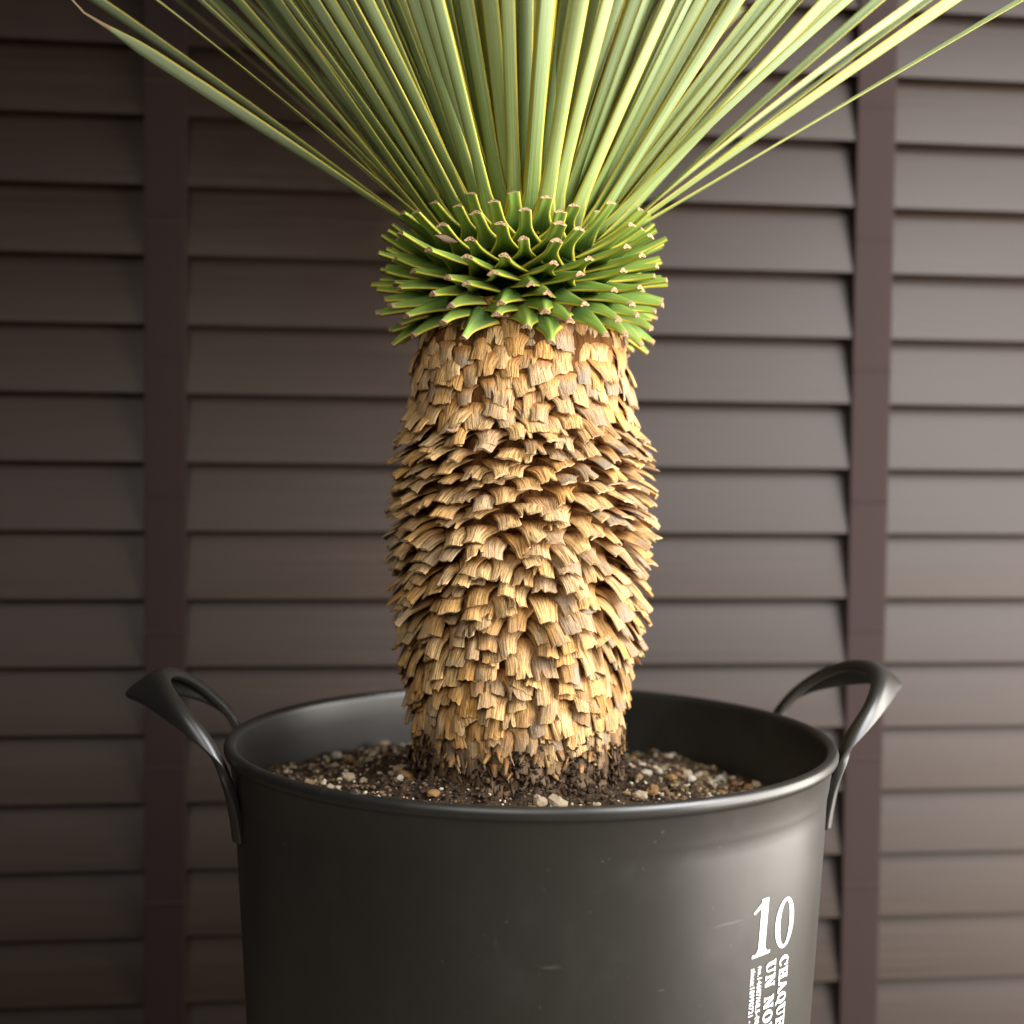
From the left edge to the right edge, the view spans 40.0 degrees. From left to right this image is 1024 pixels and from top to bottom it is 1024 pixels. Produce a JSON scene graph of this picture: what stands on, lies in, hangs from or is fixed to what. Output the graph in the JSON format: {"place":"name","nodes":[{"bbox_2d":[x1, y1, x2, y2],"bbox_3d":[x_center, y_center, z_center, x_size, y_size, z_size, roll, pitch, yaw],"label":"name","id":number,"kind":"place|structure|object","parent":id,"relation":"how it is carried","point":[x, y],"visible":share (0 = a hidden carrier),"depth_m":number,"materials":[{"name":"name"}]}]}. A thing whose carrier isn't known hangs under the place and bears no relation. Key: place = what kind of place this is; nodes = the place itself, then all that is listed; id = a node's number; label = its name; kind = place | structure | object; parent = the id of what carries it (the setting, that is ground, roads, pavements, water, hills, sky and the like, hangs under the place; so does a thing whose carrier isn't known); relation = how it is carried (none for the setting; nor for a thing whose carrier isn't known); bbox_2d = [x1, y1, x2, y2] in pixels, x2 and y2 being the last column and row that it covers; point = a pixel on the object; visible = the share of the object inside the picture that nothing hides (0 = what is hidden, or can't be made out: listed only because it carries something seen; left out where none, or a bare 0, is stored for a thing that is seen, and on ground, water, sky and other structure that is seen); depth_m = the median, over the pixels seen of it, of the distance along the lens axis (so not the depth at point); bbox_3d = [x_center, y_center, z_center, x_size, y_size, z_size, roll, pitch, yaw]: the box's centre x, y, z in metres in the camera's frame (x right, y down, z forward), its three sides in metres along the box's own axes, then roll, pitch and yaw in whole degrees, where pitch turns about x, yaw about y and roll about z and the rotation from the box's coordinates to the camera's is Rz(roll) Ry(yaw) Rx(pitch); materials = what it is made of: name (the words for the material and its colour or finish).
{"place":"outdoors","nodes":[
{"label":"outdoors","id":0,"kind":"place"},
{"label":"floor","id":1,"kind":"structure","parent":0,"visible":0},
{"bbox_2d":[0,0,1023,1023],"bbox_3d":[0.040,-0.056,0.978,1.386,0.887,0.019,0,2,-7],"label":"louvred panels","id":2,"kind":"object","parent":1,"relation":"on","point":[204,381],"visible":0.64,"depth_m":0.96,"materials":[{"name":"brown wood"}]},
{"bbox_2d":[125,660,902,1023],"bbox_3d":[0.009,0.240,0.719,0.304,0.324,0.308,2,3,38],"label":"plant pot","id":3,"kind":"object","parent":1,"relation":"on","point":[361,908],"visible":0.98,"depth_m":0.59,"materials":[{"name":"plastic"}]},
{"bbox_2d":[266,740,764,805],"bbox_3d":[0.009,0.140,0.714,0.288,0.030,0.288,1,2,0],"label":"potting soil","id":4,"kind":"structure","parent":3,"relation":"in","point":[377,770],"depth_m":0.71,"materials":[{"name":"soil"}]},
{"bbox_2d":[72,0,1023,803],"bbox_3d":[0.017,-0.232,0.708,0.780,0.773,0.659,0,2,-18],"label":"yucca plant","id":5,"kind":"object","parent":4,"relation":"on","point":[516,144],"visible":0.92,"depth_m":0.66,"materials":[{"name":"green plant"}]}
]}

